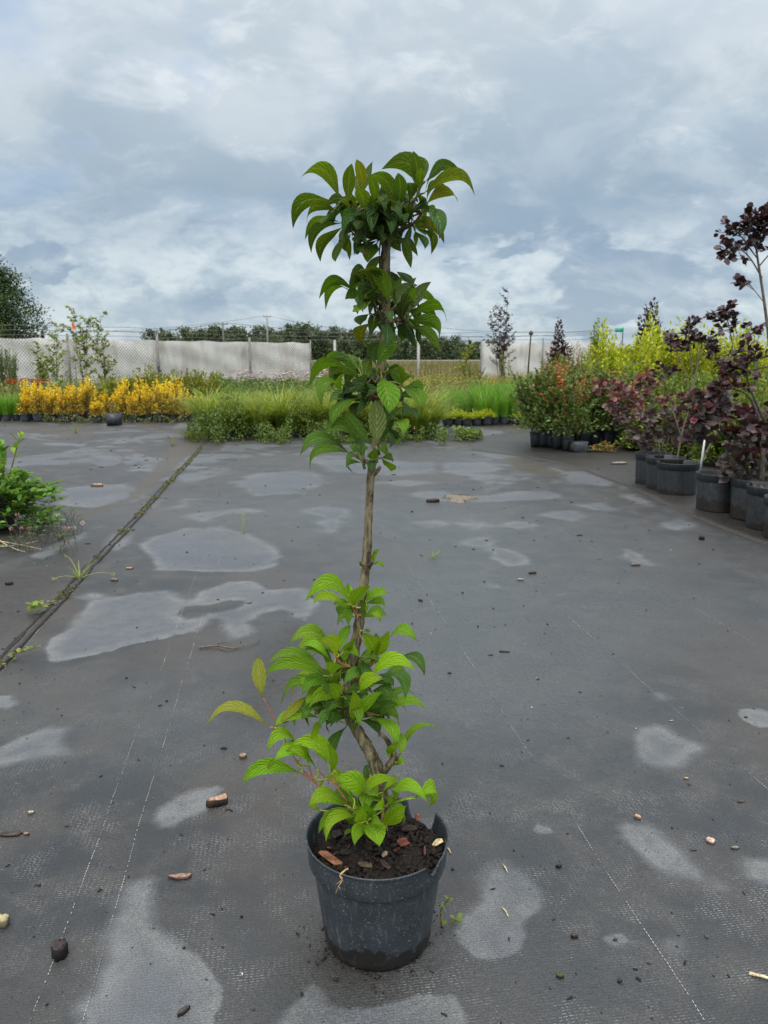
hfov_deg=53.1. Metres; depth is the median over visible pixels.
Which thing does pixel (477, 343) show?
broadleaf tree
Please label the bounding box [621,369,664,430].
green shrub
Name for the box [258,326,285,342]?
broadleaf tree
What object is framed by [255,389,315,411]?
grass plant
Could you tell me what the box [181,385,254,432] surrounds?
grass plant
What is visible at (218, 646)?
fallen twig
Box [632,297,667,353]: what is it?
purple shrub
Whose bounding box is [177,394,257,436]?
grass plant
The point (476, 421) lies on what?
potted perennial
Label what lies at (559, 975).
bark chip
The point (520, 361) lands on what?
fence
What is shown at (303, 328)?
broadleaf tree
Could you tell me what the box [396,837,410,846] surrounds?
bark chip
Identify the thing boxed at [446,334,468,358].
broadleaf tree
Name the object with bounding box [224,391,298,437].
grass plant
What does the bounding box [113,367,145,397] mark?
yellow green shrub
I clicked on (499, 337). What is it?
purple sapling
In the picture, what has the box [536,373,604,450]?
potted shrub
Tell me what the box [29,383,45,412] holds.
golden shrub
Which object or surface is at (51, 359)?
sapling
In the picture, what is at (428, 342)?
broadleaf tree
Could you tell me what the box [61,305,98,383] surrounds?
sapling
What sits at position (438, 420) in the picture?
grass plant
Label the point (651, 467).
potted smoke bush
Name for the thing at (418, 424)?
grass plant
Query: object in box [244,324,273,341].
broadleaf tree
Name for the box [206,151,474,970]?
potted shrub
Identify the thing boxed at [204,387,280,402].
grass plant
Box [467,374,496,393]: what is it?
grass plant
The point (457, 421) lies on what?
potted perennial
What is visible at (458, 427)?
weed
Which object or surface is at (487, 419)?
potted perennial
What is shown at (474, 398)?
grass plant
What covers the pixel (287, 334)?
spruce tree
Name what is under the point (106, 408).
golden shrub
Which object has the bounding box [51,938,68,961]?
stone
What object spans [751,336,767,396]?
feathery shrub
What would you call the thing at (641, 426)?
green shrub
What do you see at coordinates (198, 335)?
broadleaf tree
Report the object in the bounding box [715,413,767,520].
potted smoke bush
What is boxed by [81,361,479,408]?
ground
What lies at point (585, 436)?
potted shrub
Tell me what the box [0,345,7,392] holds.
willow shrub
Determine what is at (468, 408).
grass plant
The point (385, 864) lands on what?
bark chip
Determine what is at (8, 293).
birch tree
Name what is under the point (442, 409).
grass plant
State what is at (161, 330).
power line
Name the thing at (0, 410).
grass plant
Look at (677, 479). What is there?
potted smoke bush
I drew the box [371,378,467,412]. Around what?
grass plant
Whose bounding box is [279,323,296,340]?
broadleaf tree
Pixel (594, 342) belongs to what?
columnar shrub
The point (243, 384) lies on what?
flower bed
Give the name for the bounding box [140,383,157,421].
golden shrub
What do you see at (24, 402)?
golden shrub
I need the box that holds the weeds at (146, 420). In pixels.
[39,411,192,422]
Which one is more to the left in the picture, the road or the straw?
the road
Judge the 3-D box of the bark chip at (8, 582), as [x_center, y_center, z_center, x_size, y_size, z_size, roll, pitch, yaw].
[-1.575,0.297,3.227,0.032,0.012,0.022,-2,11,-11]
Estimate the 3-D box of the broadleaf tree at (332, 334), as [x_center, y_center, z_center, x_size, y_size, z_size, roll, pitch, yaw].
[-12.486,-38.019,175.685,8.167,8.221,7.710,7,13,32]
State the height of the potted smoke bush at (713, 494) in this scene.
0.809 m
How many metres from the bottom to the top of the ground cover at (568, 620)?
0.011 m
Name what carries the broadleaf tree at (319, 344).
on the ground at (395, 362)
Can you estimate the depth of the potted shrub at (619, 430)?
8.51 m
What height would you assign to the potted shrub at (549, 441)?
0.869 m
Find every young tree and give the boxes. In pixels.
[0,322,16,338]
[25,325,46,338]
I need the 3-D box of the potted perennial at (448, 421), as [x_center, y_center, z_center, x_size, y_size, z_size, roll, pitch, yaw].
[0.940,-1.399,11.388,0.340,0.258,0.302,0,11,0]
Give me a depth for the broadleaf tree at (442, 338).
180.29 m
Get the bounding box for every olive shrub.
[544,348,565,374]
[554,341,583,379]
[574,342,590,368]
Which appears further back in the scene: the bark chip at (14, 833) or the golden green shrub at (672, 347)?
the golden green shrub at (672, 347)
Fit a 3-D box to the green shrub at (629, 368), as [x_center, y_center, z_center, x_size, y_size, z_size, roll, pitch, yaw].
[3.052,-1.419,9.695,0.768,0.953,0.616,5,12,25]
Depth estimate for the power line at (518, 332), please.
92.56 m
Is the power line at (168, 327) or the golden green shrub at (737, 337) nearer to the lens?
the golden green shrub at (737, 337)
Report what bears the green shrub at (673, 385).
on the ground cover at (568, 620)
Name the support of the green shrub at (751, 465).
on the ground cover at (568, 620)
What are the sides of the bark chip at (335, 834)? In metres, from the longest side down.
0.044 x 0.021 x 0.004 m
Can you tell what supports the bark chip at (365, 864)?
in the potted shrub at (378, 916)
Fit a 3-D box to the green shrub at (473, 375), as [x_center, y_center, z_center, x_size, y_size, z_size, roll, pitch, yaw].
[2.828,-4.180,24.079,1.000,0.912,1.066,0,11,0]
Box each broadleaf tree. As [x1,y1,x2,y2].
[139,327,162,340]
[160,328,187,340]
[175,325,196,340]
[186,328,209,341]
[189,322,221,341]
[215,328,234,341]
[220,325,261,341]
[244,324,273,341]
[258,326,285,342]
[260,333,275,341]
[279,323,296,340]
[281,321,323,359]
[302,323,324,339]
[309,330,331,358]
[324,329,344,352]
[329,325,346,347]
[340,329,355,346]
[348,330,376,359]
[420,337,437,359]
[438,335,448,355]
[438,339,458,359]
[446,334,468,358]
[472,341,480,348]
[485,336,497,343]
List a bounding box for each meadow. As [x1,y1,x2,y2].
[0,375,297,410]
[273,359,539,401]
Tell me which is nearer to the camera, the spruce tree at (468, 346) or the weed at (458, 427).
the weed at (458, 427)
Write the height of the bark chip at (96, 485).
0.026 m
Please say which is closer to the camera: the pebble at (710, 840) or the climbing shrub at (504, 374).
the pebble at (710, 840)
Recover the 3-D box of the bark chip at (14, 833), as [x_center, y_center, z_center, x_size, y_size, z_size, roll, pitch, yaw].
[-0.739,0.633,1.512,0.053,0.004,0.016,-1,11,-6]
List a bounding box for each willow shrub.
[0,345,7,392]
[1,349,19,393]
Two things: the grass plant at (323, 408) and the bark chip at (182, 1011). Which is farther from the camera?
the grass plant at (323, 408)
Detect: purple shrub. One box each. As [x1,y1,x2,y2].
[544,317,573,371]
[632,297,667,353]
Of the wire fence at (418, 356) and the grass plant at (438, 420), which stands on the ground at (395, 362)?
the wire fence at (418, 356)
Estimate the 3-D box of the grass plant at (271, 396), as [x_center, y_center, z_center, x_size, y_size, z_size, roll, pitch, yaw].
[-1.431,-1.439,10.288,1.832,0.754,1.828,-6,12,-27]
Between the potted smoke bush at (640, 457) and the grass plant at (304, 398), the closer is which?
the potted smoke bush at (640, 457)
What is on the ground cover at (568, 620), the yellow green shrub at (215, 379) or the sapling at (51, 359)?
the yellow green shrub at (215, 379)
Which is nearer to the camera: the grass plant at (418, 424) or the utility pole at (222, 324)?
the grass plant at (418, 424)
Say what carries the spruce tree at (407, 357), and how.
on the ground at (395, 362)
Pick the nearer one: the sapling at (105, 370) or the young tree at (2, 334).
the sapling at (105, 370)
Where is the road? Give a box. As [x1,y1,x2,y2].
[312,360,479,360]
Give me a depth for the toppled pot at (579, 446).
8.03 m
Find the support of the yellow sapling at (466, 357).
on the ground at (395, 362)
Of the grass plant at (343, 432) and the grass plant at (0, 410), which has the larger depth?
the grass plant at (0, 410)
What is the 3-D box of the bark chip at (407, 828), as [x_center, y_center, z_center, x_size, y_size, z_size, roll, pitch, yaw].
[0.041,0.518,1.261,0.031,0.003,0.015,7,18,-30]
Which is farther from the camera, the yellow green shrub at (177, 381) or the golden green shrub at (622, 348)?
the yellow green shrub at (177, 381)
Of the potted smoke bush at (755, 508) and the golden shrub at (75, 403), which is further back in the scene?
the golden shrub at (75, 403)
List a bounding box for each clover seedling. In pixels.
[438,895,452,926]
[450,913,463,922]
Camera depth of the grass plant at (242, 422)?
9.69 m
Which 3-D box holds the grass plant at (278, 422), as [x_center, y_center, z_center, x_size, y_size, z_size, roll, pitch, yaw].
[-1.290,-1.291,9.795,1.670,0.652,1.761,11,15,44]
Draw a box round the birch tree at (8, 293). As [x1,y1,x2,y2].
[0,255,56,338]
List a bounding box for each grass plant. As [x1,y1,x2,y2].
[0,391,14,420]
[0,396,8,420]
[4,394,20,420]
[157,385,255,436]
[164,379,254,412]
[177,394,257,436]
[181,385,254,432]
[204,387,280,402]
[215,395,280,435]
[224,384,290,400]
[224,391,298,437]
[227,385,315,436]
[234,399,327,437]
[238,382,313,430]
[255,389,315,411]
[260,386,330,428]
[269,393,332,433]
[278,379,366,409]
[282,390,371,434]
[302,388,367,435]
[324,403,368,432]
[343,394,422,420]
[349,389,445,431]
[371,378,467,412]
[397,395,456,434]
[401,398,461,436]
[408,394,474,432]
[428,389,471,413]
[436,387,461,421]
[442,383,466,411]
[448,387,468,414]
[457,390,477,413]
[466,384,497,411]
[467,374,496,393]
[467,383,492,399]
[471,386,497,424]
[473,385,504,403]
[477,378,503,397]
[483,390,505,424]
[492,385,509,422]
[493,381,519,421]
[494,390,516,423]
[502,384,522,424]
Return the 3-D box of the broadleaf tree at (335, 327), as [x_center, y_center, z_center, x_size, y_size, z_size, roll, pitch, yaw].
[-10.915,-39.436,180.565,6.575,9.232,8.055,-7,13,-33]
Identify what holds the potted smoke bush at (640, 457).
on the ground cover at (568, 620)
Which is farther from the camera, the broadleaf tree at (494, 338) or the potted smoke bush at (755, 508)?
the broadleaf tree at (494, 338)
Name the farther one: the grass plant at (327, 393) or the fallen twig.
the grass plant at (327, 393)
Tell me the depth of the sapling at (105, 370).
21.98 m
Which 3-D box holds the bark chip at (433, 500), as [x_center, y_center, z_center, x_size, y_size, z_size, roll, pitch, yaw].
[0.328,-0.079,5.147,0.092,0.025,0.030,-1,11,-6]
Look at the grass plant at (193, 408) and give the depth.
9.60 m
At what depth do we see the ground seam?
3.13 m
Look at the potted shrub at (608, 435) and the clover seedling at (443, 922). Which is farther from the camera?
the potted shrub at (608, 435)
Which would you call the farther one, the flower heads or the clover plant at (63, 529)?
the flower heads
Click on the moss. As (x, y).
(121, 531)
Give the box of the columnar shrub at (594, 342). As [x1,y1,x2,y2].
[589,317,608,368]
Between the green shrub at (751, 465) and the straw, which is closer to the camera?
the straw
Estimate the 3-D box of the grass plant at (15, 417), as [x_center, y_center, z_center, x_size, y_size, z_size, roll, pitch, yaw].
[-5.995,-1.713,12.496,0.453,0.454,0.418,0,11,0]
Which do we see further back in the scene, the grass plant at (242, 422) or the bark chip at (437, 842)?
the grass plant at (242, 422)
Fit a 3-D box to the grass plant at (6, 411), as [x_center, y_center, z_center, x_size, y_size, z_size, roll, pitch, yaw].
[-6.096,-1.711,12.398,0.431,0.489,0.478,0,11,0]
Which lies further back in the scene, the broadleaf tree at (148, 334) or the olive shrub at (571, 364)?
the broadleaf tree at (148, 334)
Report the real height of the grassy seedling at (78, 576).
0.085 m
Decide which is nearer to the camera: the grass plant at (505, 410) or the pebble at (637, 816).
the pebble at (637, 816)
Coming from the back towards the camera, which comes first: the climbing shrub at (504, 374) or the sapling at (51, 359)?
the climbing shrub at (504, 374)
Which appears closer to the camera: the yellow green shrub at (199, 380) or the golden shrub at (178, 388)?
the golden shrub at (178, 388)
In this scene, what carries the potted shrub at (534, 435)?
on the ground cover at (568, 620)
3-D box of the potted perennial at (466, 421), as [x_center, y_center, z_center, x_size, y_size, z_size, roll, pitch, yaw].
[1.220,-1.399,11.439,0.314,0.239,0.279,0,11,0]
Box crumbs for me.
[0,420,762,1023]
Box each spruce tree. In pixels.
[178,329,186,340]
[213,327,226,341]
[282,328,293,342]
[336,333,350,353]
[398,337,414,359]
[462,340,476,359]
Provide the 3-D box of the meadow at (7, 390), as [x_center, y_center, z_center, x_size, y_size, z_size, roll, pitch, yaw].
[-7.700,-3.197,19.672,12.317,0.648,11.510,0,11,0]
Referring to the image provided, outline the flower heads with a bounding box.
[223,369,352,381]
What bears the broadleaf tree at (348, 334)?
on the ground at (395, 362)
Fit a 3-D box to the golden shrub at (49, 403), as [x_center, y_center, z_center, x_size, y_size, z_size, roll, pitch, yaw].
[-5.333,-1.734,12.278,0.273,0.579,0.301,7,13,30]
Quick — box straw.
[749,971,767,978]
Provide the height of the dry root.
0.044 m
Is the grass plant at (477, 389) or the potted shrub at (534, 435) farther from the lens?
the grass plant at (477, 389)
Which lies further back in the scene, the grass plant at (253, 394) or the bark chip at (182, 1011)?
the grass plant at (253, 394)
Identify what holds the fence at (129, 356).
on the ground at (395, 362)
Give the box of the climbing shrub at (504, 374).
[498,349,519,386]
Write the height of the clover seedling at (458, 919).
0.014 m
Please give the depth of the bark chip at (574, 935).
1.24 m
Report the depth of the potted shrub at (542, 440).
8.33 m
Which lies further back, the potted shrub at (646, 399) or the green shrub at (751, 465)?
the potted shrub at (646, 399)
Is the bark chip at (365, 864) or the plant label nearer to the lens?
the bark chip at (365, 864)
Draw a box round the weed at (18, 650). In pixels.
[8,644,40,657]
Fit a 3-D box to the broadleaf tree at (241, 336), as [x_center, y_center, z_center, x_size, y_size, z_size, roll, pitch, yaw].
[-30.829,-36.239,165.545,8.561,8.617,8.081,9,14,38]
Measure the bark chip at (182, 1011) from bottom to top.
0.008 m
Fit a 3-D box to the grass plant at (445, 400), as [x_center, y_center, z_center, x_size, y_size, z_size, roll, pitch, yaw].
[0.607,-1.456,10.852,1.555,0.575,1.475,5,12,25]
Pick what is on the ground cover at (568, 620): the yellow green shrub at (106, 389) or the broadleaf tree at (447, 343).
the yellow green shrub at (106, 389)
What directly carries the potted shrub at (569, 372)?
on the ground cover at (568, 620)
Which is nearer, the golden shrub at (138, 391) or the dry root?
the dry root
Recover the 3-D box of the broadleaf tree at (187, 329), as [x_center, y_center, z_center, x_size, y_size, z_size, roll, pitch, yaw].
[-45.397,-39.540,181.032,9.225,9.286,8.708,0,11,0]
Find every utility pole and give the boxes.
[218,322,227,341]
[263,315,270,341]
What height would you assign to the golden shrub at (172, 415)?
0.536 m
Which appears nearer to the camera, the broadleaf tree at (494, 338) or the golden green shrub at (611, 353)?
the golden green shrub at (611, 353)
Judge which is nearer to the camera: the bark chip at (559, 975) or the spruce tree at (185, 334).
the bark chip at (559, 975)
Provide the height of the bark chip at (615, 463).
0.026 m
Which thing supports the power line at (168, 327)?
attached to the utility pole at (266, 316)
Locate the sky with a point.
(155, 155)
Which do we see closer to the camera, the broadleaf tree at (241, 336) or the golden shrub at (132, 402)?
the golden shrub at (132, 402)
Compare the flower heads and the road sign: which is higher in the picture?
the road sign
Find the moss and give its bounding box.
[0,445,203,666]
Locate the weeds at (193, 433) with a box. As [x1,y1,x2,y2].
[176,388,483,444]
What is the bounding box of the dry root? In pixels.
[335,868,348,894]
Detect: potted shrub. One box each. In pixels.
[0,430,67,529]
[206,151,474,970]
[505,362,555,446]
[507,352,573,431]
[513,364,576,447]
[525,356,597,448]
[529,369,580,447]
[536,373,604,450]
[557,352,608,440]
[557,357,618,445]
[578,364,635,444]
[579,369,623,444]
[597,359,651,446]
[605,370,663,447]
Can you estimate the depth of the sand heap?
5.25 m
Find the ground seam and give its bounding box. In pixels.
[0,441,208,669]
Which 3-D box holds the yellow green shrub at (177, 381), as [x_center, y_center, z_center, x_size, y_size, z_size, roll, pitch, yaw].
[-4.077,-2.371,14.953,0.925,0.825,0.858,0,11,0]
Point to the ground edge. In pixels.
(680, 510)
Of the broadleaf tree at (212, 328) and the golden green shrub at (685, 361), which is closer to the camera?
the golden green shrub at (685, 361)
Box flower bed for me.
[219,376,370,402]
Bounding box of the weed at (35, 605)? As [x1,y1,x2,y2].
[26,600,47,612]
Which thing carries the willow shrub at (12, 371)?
on the ground at (395, 362)
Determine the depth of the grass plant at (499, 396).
12.00 m
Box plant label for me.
[700,440,704,471]
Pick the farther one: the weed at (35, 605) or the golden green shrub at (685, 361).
the golden green shrub at (685, 361)
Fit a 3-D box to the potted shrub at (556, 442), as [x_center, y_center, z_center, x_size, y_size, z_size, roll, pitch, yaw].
[1.885,-1.167,8.240,0.815,0.994,0.836,0,11,-2]
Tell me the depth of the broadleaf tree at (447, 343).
165.44 m
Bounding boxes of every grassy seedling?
[51,554,114,580]
[238,513,248,533]
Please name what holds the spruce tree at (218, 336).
on the ground at (395, 362)
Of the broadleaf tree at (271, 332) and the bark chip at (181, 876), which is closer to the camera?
the bark chip at (181, 876)
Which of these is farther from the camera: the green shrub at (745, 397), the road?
the road
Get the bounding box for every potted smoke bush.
[592,367,688,484]
[632,405,694,489]
[650,299,765,495]
[676,380,765,512]
[706,202,767,530]
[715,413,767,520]
[751,401,767,538]
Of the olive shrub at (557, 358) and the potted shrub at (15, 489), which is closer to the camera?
the potted shrub at (15, 489)
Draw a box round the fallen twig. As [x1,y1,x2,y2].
[199,640,259,650]
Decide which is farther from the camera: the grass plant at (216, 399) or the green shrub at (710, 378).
the grass plant at (216, 399)
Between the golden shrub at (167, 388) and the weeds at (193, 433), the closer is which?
the weeds at (193, 433)
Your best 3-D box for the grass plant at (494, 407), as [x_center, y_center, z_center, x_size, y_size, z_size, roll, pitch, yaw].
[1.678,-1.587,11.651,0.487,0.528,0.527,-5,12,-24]
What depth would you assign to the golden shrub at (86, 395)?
12.51 m
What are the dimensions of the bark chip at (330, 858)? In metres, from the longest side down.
0.059 x 0.013 x 0.004 m
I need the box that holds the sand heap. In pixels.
[442,494,478,502]
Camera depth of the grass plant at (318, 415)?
9.54 m
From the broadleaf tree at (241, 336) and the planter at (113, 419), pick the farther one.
the broadleaf tree at (241, 336)
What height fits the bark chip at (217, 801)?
0.021 m
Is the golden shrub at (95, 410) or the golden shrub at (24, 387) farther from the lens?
the golden shrub at (24, 387)
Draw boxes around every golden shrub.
[16,390,32,421]
[18,376,32,419]
[28,381,46,421]
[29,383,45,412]
[42,386,57,421]
[44,379,59,417]
[53,387,71,421]
[65,384,76,419]
[67,383,84,420]
[76,372,95,418]
[90,386,104,418]
[90,398,104,422]
[98,391,114,412]
[110,386,130,420]
[114,374,129,418]
[125,391,141,421]
[133,376,150,418]
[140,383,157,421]
[149,378,171,421]
[156,376,171,420]
[166,388,179,420]
[169,376,185,415]
[175,388,190,420]
[186,390,203,422]
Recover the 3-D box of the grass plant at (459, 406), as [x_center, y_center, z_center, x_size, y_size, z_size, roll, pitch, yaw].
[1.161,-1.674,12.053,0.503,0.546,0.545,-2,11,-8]
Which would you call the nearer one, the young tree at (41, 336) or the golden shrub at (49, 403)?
the golden shrub at (49, 403)
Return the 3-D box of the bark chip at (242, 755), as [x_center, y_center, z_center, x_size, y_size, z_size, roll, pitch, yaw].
[-0.331,0.572,1.804,0.017,0.011,0.011,-3,11,-16]
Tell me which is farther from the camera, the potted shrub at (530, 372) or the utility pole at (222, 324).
the utility pole at (222, 324)
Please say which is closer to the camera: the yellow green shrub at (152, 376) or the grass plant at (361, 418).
the grass plant at (361, 418)
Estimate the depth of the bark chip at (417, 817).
1.30 m
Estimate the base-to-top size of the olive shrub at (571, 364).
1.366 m
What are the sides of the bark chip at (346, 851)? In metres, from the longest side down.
0.025 x 0.014 x 0.003 m
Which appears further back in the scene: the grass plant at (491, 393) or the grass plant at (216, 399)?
the grass plant at (491, 393)
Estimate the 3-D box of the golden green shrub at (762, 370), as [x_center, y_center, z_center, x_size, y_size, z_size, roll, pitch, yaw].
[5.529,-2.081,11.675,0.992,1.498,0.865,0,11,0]
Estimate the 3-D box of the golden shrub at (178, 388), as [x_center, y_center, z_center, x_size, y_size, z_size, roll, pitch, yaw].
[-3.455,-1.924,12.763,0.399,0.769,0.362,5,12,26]
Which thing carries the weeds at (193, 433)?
on the ground cover at (568, 620)
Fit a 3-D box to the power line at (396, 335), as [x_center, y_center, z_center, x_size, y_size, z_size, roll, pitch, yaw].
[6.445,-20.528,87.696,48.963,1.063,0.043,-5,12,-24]
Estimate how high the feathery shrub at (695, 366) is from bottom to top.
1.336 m
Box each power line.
[59,316,261,331]
[106,323,216,331]
[229,323,610,336]
[446,328,592,332]
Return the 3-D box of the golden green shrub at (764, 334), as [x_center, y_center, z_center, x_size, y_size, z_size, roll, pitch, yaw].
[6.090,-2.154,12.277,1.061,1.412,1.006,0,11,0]
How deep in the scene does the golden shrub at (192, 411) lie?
12.06 m
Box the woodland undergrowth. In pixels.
[254,335,694,359]
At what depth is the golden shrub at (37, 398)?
12.14 m
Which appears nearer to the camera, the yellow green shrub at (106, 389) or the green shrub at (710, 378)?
the green shrub at (710, 378)
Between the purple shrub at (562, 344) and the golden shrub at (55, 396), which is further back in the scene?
the purple shrub at (562, 344)
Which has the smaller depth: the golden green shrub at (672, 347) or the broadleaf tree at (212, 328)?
the golden green shrub at (672, 347)
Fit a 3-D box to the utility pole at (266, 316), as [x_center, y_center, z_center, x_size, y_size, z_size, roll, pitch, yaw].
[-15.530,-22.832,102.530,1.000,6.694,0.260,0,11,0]
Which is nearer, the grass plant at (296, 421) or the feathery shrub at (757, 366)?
the grass plant at (296, 421)
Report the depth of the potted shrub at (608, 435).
8.50 m
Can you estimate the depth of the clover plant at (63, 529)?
4.01 m
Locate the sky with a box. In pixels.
[0,0,767,351]
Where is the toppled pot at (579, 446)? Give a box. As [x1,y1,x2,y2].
[567,440,621,451]
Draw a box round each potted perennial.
[442,410,455,425]
[451,407,465,425]
[460,410,475,425]
[471,409,485,425]
[475,408,497,425]
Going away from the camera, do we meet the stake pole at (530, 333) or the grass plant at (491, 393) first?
the grass plant at (491, 393)
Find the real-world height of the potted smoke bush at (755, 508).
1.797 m
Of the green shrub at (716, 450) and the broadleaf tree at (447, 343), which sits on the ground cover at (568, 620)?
the green shrub at (716, 450)
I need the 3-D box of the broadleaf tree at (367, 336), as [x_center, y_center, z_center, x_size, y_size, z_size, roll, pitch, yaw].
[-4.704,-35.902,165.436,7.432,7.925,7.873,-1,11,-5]
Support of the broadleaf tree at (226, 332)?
on the ground at (395, 362)
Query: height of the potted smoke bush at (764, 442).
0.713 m
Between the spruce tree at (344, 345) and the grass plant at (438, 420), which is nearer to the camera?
the grass plant at (438, 420)
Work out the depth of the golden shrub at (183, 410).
12.25 m
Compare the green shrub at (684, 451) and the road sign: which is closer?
the green shrub at (684, 451)
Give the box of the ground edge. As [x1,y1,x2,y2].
[471,449,767,544]
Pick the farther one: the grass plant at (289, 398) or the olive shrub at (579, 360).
the olive shrub at (579, 360)
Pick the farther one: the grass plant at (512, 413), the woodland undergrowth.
the woodland undergrowth
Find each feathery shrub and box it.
[690,342,702,386]
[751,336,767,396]
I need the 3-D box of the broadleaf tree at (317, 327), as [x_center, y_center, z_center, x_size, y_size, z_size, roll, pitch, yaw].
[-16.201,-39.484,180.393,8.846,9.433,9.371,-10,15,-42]
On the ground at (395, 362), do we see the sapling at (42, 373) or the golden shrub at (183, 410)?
the sapling at (42, 373)
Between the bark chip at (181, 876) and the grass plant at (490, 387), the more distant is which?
the grass plant at (490, 387)
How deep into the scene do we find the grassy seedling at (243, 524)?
4.18 m
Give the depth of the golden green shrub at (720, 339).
12.02 m
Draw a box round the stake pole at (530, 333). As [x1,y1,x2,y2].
[527,331,532,375]
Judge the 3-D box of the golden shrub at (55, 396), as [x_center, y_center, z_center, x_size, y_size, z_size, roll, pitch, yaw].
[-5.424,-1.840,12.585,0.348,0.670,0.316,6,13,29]
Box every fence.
[0,325,311,386]
[310,331,479,378]
[480,330,616,383]
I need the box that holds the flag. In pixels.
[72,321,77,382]
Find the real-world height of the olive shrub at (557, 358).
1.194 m
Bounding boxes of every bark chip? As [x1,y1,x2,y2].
[0,830,22,836]
[5,581,12,584]
[90,483,102,486]
[168,873,191,879]
[177,1005,189,1017]
[206,793,227,807]
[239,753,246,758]
[318,850,345,867]
[331,830,341,838]
[340,848,353,855]
[357,862,372,867]
[379,859,391,869]
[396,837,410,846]
[400,825,417,831]
[415,813,420,820]
[426,498,439,501]
[432,838,443,846]
[556,972,563,978]
[571,932,577,938]
[611,461,626,464]
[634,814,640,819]
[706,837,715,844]
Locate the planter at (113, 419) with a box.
[105,398,122,425]
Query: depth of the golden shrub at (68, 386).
12.64 m
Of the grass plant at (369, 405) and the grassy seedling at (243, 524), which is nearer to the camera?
the grassy seedling at (243, 524)
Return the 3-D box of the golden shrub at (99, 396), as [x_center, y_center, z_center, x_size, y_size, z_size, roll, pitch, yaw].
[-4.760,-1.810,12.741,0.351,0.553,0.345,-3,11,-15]
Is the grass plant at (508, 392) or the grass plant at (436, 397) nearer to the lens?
the grass plant at (436, 397)
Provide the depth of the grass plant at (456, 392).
12.53 m
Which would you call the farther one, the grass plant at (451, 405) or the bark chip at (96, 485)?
the grass plant at (451, 405)
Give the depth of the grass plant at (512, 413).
11.58 m
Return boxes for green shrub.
[96,375,128,411]
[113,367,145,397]
[130,363,168,398]
[156,369,193,398]
[178,368,211,396]
[196,369,235,398]
[462,364,486,391]
[578,317,622,375]
[601,362,636,431]
[608,334,633,373]
[614,322,662,383]
[615,394,662,450]
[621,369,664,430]
[643,306,675,387]
[649,372,695,410]
[650,393,699,456]
[653,320,686,382]
[666,316,714,392]
[673,370,710,405]
[689,396,739,465]
[692,319,730,381]
[695,374,743,404]
[706,317,751,381]
[718,325,767,397]
[722,386,767,468]
[731,372,767,408]
[745,333,767,406]
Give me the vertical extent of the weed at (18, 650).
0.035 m
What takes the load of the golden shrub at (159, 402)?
on the ground cover at (568, 620)
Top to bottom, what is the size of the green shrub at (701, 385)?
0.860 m
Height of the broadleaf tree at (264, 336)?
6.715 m
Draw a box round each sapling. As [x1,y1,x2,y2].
[28,341,49,383]
[40,321,71,384]
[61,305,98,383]
[91,311,118,382]
[451,341,476,380]
[481,287,516,380]
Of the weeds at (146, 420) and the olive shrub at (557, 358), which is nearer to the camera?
the weeds at (146, 420)
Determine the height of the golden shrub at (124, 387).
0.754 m
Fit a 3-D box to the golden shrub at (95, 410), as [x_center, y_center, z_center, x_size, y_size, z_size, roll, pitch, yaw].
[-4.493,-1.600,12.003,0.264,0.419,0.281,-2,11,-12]
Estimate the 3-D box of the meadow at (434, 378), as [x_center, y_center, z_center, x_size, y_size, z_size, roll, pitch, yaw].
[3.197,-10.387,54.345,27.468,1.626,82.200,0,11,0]
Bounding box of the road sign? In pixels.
[615,328,623,357]
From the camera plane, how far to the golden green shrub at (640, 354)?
11.54 m
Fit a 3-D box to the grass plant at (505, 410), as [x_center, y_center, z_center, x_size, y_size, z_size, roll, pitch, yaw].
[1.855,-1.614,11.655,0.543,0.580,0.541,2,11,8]
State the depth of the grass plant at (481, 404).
11.59 m
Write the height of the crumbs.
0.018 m
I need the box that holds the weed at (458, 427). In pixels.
[449,425,482,440]
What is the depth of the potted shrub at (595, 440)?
8.66 m
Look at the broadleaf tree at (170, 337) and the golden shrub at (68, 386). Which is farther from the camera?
the broadleaf tree at (170, 337)
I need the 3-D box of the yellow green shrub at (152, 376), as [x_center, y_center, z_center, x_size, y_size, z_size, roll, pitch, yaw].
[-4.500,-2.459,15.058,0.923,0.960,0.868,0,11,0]
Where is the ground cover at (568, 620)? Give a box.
[0,410,767,1023]
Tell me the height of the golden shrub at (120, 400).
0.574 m
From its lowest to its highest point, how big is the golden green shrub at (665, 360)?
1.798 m
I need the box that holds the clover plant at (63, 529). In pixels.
[0,502,85,552]
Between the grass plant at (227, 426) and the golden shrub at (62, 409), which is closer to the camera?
the grass plant at (227, 426)
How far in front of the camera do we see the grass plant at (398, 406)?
9.59 m

